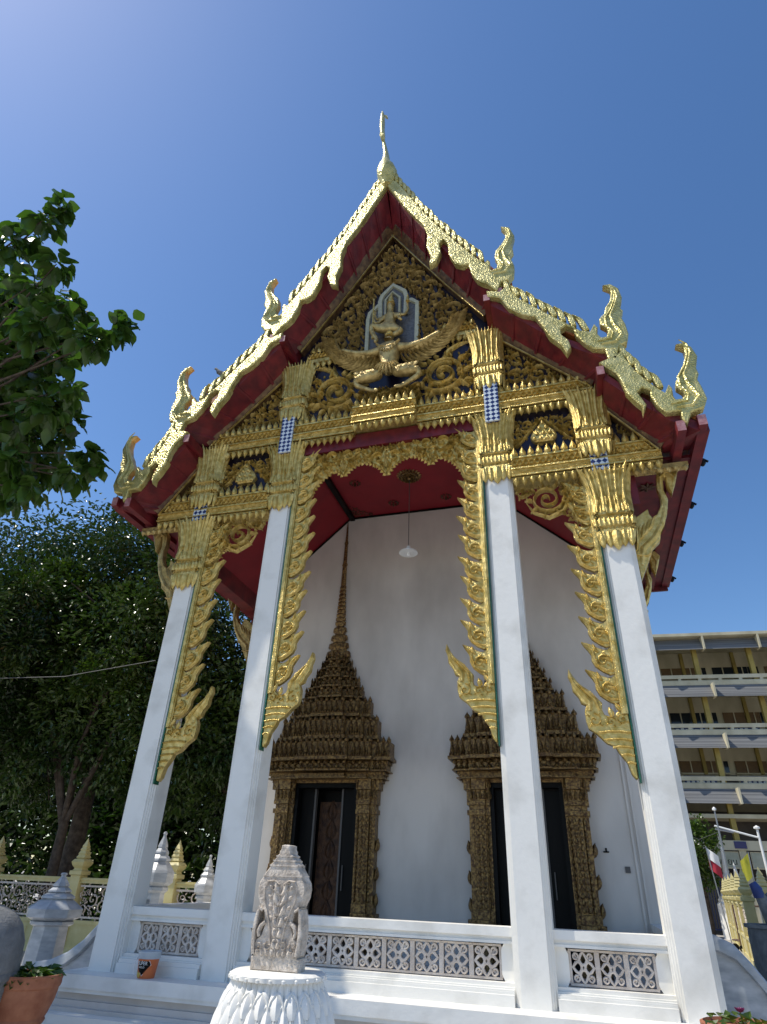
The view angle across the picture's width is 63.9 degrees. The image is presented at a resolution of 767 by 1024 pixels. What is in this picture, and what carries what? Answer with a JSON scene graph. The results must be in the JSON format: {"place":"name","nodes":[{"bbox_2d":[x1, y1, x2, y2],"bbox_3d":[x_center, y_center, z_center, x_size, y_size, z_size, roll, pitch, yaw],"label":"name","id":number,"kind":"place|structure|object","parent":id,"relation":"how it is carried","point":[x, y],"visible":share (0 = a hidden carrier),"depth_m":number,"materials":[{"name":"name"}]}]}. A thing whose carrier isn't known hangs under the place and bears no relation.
{"place":"outdoors","nodes":[
{"label":"outdoors","id":0,"kind":"place"},
{"bbox_2d":[0,660,155,678],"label":"overhead wire","id":1,"kind":"object","parent":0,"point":[80,673],"visible":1,"depth_m":15.85,"materials":[{"name":"grey"}]},
{"bbox_2d":[1,871,757,970],"bbox_3d":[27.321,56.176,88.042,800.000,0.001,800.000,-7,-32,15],"label":"ground","id":2,"kind":"structure","parent":0,"point":[720,936],"depth_m":31.11,"materials":[{"name":"concrete"}]},
{"bbox_2d":[0,544,67,685],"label":"shade tree","id":3,"kind":"object","parent":2,"relation":"on","point":[10,624],"visible":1,"depth_m":19.09,"materials":[{"name":"green plant"}]},
{"bbox_2d":[0,500,111,768],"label":"shade tree","id":4,"kind":"object","parent":2,"relation":"on","point":[41,540],"visible":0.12,"depth_m":24.43,"materials":[{"name":"green plant"}]},
{"bbox_2d":[0,188,144,520],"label":"broadleaf tree","id":5,"kind":"object","parent":2,"relation":"on","point":[43,342],"visible":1,"depth_m":9.75,"materials":[{"name":"green plant"}]},
{"bbox_2d":[0,836,196,953],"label":"ornamental fence","id":6,"kind":"object","parent":2,"relation":"on","point":[78,931],"visible":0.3,"depth_m":15.48,"materials":[{"name":"beige paint"}]},
{"bbox_2d":[11,554,211,900],"bbox_3d":[-9.484,6.671,19.381,8.333,11.505,3.614,-7,-32,15],"label":"shade tree","id":7,"kind":"object","parent":2,"relation":"on","point":[67,806],"visible":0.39,"depth_m":18.95,"materials":[{"name":"green plant"}]},
{"bbox_2d":[0,715,234,920],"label":"background foliage","id":8,"kind":"object","parent":2,"relation":"on","point":[22,847],"visible":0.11,"depth_m":26.32,"materials":[{"name":"green plant"}]},
{"bbox_2d":[0,485,243,876],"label":"shade tree","id":9,"kind":"object","parent":2,"relation":"on","point":[73,719],"visible":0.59,"depth_m":19.41,"materials":[{"name":"green plant"}]},
{"bbox_2d":[77,598,252,868],"bbox_3d":[-4.425,7.114,20.797,9.083,12.556,8.313,-7,-32,15],"label":"shade tree","id":10,"kind":"object","parent":2,"relation":"on","point":[209,753],"visible":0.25,"depth_m":18.87,"materials":[{"name":"green plant"}]},
{"bbox_2d":[194,855,214,901],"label":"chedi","id":11,"kind":"structure","parent":2,"relation":"on","point":[203,887],"depth_m":13.15,"materials":[{"name":"white stone"}]},
{"bbox_2d":[690,813,725,934],"bbox_3d":[15.506,18.038,30.747,2.674,5.482,3.270,26,-38,-34],"label":"tree","id":12,"kind":"object","parent":2,"relation":"on","point":[711,841],"visible":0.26,"depth_m":30.62,"materials":[{"name":"green plant"}]},
{"bbox_2d":[701,879,722,930],"bbox_3d":[16.285,19.385,30.361,2.600,2.120,0.060,-7,-32,15],"label":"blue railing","id":13,"kind":"object","parent":2,"relation":"on","point":[716,905],"visible":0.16,"depth_m":30.31,"materials":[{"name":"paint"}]},
{"bbox_2d":[705,846,731,942],"bbox_3d":[15.187,17.168,27.705,0.484,3.703,0.111,-7,-32,15],"label":"flag","id":14,"kind":"object","parent":2,"relation":"on","point":[715,866],"visible":0.97,"depth_m":28.23,"materials":[{"name":"red fabric"}]},
{"bbox_2d":[712,807,729,877],"bbox_3d":[15.778,16.478,28.168,0.163,5.400,0.163,5,-31,-5],"label":"utility pole","id":15,"kind":"object","parent":2,"relation":"on","point":[714,810],"visible":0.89,"depth_m":28.73,"materials":[{"name":"grey metal"}]},
{"bbox_2d":[717,836,731,939],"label":"white chedi","id":16,"kind":"structure","parent":2,"relation":"on","point":[723,923],"depth_m":29.45,"materials":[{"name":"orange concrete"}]},
{"bbox_2d":[733,862,738,875],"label":"white chedi","id":17,"kind":"structure","parent":2,"relation":"on","point":[734,869],"depth_m":30.00,"materials":[{"name":"white stone"}]},
{"bbox_2d":[720,868,758,968],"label":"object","id":18,"kind":"object","parent":2,"relation":"on","point":[736,891],"visible":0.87,"depth_m":19.97,"materials":[{"name":"beige paint"}]},
{"bbox_2d":[714,825,766,872],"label":"lamp post","id":19,"kind":"object","parent":2,"relation":"on","point":[756,827],"visible":1,"depth_m":30.33,"materials":[{"name":"white metal"}]},
{"bbox_2d":[732,904,758,951],"bbox_3d":[13.838,15.517,22.904,1.640,1.480,0.765,-1,-31,6],"label":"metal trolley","id":20,"kind":"object","parent":2,"relation":"on","point":[738,947],"visible":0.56,"depth_m":22.80,"materials":[{"name":"metal"}]},
{"bbox_2d":[740,852,762,922],"bbox_3d":[17.295,17.927,28.727,0.450,3.601,0.111,-7,-32,15],"label":"flag","id":21,"kind":"object","parent":2,"relation":"on","point":[745,861],"visible":0.79,"depth_m":29.29,"materials":[{"name":"yellow fabric"}]},
{"bbox_2d":[756,867,766,922],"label":"ornamental fence","id":22,"kind":"object","parent":2,"relation":"on","point":[761,880],"visible":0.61,"depth_m":17.05,"materials":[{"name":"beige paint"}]},
{"bbox_2d":[0,0,766,874],"label":"sky","id":23,"kind":"structure","parent":0,"point":[209,153],"materials":[{"name":"blue"}]},
{"bbox_2d":[41,111,726,1023],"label":"temple hall","id":24,"kind":"structure","parent":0,"point":[455,777],"depth_m":9.61,"materials":[{"name":"white paint"}]},
{"bbox_2d":[133,950,161,978],"bbox_3d":[-2.734,5.252,7.142,0.263,0.256,0.263,-16,-36,28],"label":"paint bucket","id":25,"kind":"object","parent":24,"relation":"on","point":[148,961],"visible":1,"depth_m":7.07,"materials":[{"name":"orange plastic"}]},
{"bbox_2d":[215,368,222,374],"bbox_3d":[-3.017,-2.610,11.485,0.315,0.200,0.100,4,-31,-2],"label":"pigeon","id":26,"kind":"object","parent":24,"relation":"on","point":[219,372],"visible":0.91,"depth_m":11.44,"materials":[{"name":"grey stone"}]},
{"bbox_2d":[266,524,395,962],"bbox_3d":[-0.910,3.466,11.233,2.360,7.660,0.920,-7,-32,15],"label":"doorway","id":27,"kind":"structure","parent":24,"relation":"in","point":[331,763],"depth_m":10.40,"materials":[{"name":"gold paint"}]},
{"bbox_2d":[399,480,417,556],"bbox_3d":[0.474,0.049,11.430,0.340,1.750,0.340,-7,-32,15],"label":"pendant lamp","id":28,"kind":"object","parent":24,"relation":"hanging from","point":[408,551],"visible":1,"depth_m":11.03,"materials":[{"name":"grey"}]},
{"bbox_2d":[448,643,613,980],"bbox_3d":[2.279,3.088,10.392,2.360,7.660,0.920,-7,-32,15],"label":"doorway","id":29,"kind":"structure","parent":24,"relation":"in","point":[568,759],"depth_m":9.38,"materials":[{"name":"gold wood"}]},
{"bbox_2d":[652,630,766,934],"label":"school building","id":30,"kind":"structure","parent":0,"point":[714,684],"depth_m":37.12,"materials":[{"name":"paint"}]},
{"bbox_2d":[661,668,683,679],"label":"window","id":31,"kind":"structure","parent":30,"relation":"in","point":[677,671],"depth_m":40.78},
{"bbox_2d":[669,713,692,723],"bbox_3d":[18.999,13.214,39.219,1.330,0.750,0.120,-4,-32,11],"label":"window","id":32,"kind":"structure","parent":30,"relation":"in","point":[676,718],"depth_m":39.24,"materials":[{"name":"black glass"}]},
{"bbox_2d":[685,668,695,679],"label":"window","id":33,"kind":"structure","parent":30,"relation":"in","point":[689,671],"depth_m":40.55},
{"bbox_2d":[679,761,703,773],"bbox_3d":[18.900,15.688,37.728,1.330,0.750,0.120,-4,-32,11],"label":"window","id":34,"kind":"structure","parent":30,"relation":"in","point":[687,767],"depth_m":37.73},
{"bbox_2d":[695,713,706,723],"bbox_3d":[20.149,13.126,38.997,0.680,0.750,0.120,-4,-32,11],"label":"window","id":35,"kind":"structure","parent":30,"relation":"in","point":[700,717],"depth_m":39.01,"materials":[{"name":"black glass"}]},
{"bbox_2d":[700,668,706,674],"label":"window","id":36,"kind":"structure","parent":30,"relation":"in","point":[703,671],"depth_m":40.39,"materials":[{"name":"black glass"}]},
{"bbox_2d":[706,761,717,773],"bbox_3d":[20.050,15.600,37.506,0.680,0.750,0.120,-4,-32,11],"label":"window","id":37,"kind":"structure","parent":30,"relation":"in","point":[711,765],"depth_m":37.50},
{"bbox_2d":[704,876,722,934],"bbox_3d":[17.915,20.954,32.807,1.260,2.670,0.090,-4,-32,11],"label":"shop window","id":38,"kind":"structure","parent":30,"relation":"in","point":[718,932],"depth_m":32.86,"materials":[{"name":"glass"}]},
{"bbox_2d":[711,713,717,723],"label":"window","id":39,"kind":"structure","parent":30,"relation":"in","point":[714,717],"depth_m":38.87,"materials":[{"name":"black glass"}]},
{"bbox_2d":[711,667,734,678],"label":"window","id":40,"kind":"structure","parent":30,"relation":"in","point":[717,670],"depth_m":40.19,"materials":[{"name":"black glass"}]},
{"bbox_2d":[722,761,730,773],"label":"window","id":41,"kind":"structure","parent":30,"relation":"in","point":[725,763],"depth_m":37.36,"materials":[{"name":"black glass"}]},
{"bbox_2d":[725,775,738,782],"bbox_3d":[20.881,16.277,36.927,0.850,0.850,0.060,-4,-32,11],"label":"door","id":42,"kind":"structure","parent":30,"relation":"in","point":[725,775],"depth_m":36.94,"materials":[{"name":"grey"}]},
{"bbox_2d":[722,712,746,722],"bbox_3d":[22.067,12.979,38.625,1.330,0.750,0.120,-4,-32,11],"label":"window","id":43,"kind":"structure","parent":30,"relation":"in","point":[733,717],"depth_m":38.65,"materials":[{"name":"brown wood"}]},
{"bbox_2d":[737,667,747,673],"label":"window","id":44,"kind":"structure","parent":30,"relation":"in","point":[741,670],"depth_m":39.95,"materials":[{"name":"black glass"}]},
{"bbox_2d":[734,761,760,774],"bbox_3d":[21.968,15.452,37.134,1.330,0.750,0.120,-4,-32,11],"label":"window","id":45,"kind":"structure","parent":30,"relation":"in","point":[742,767],"depth_m":37.13,"materials":[{"name":"brown wood"}]},
{"bbox_2d":[749,712,761,722],"bbox_3d":[23.218,12.891,38.403,0.680,0.750,0.120,-4,-32,11],"label":"window","id":46,"kind":"structure","parent":30,"relation":"in","point":[754,716],"depth_m":38.43,"materials":[{"name":"brown wood"}]},
{"bbox_2d":[762,761,766,774],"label":"window","id":47,"kind":"structure","parent":30,"relation":"in","point":[764,763],"depth_m":36.99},
{"bbox_2d":[743,923,766,980],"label":"round planter","id":48,"kind":"object","parent":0,"point":[757,934],"visible":0.96,"depth_m":8.19,"materials":[{"name":"grey stone"}]},
{"bbox_2d":[749,881,766,924],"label":"flag","id":49,"kind":"object","parent":48,"relation":"in","point":[759,895],"visible":1,"depth_m":8.55,"materials":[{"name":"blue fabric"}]},
{"label":"paved courtyard","id":50,"kind":"structure","parent":0,"visible":0},
{"bbox_2d":[0,904,24,1000],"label":"grey stone jar","id":51,"kind":"object","parent":50,"relation":"on","point":[12,938],"visible":0.85,"depth_m":6.01,"materials":[{"name":"grey stone"}]},
{"bbox_2d":[0,961,65,1023],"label":"terracotta pot","id":52,"kind":"object","parent":50,"relation":"on","point":[29,993],"visible":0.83,"depth_m":5.91,"materials":[{"name":"orange ceramic"}]},
{"bbox_2d":[20,872,82,968],"bbox_3d":[-4.892,6.226,8.943,0.739,1.700,0.739,-7,-32,15],"label":"marble post","id":53,"kind":"object","parent":50,"relation":"on","point":[54,912],"visible":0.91,"depth_m":8.85,"materials":[{"name":"white stone"}]},
{"bbox_2d":[32,899,149,996],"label":"stair wall","id":54,"kind":"structure","parent":50,"relation":"on","point":[78,955],"depth_m":8.18,"materials":[{"name":"grey stone"}]},
{"bbox_2d":[147,832,174,903],"bbox_3d":[-4.041,6.901,10.684,0.536,2.400,0.536,-7,-32,15],"label":"marble post","id":55,"kind":"object","parent":50,"relation":"on","point":[162,877],"visible":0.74,"depth_m":10.80,"materials":[{"name":"white stone"}]},
{"bbox_2d":[210,966,334,1023],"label":"lotus pedestal","id":56,"kind":"object","parent":50,"relation":"on","point":[249,996],"visible":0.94,"depth_m":3.66,"materials":[{"name":"white stone"}]},
{"bbox_2d":[250,845,311,972],"bbox_3d":[-0.668,2.615,4.091,0.348,0.703,0.143,-7,-32,15],"label":"boundary stone","id":57,"kind":"object","parent":56,"relation":"on","point":[280,932],"visible":1,"depth_m":4.01,"materials":[{"name":"stone"}]},
{"bbox_2d":[699,1007,766,1023],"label":"flowering plant","id":58,"kind":"object","parent":50,"relation":"on","point":[728,1018],"visible":1,"depth_m":4.94,"materials":[{"name":"green plant"}]},
{"bbox_2d":[712,934,766,1020],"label":"stair wall","id":59,"kind":"structure","parent":50,"relation":"on","point":[744,982],"depth_m":6.27,"materials":[{"name":"grey stone"}]}
]}

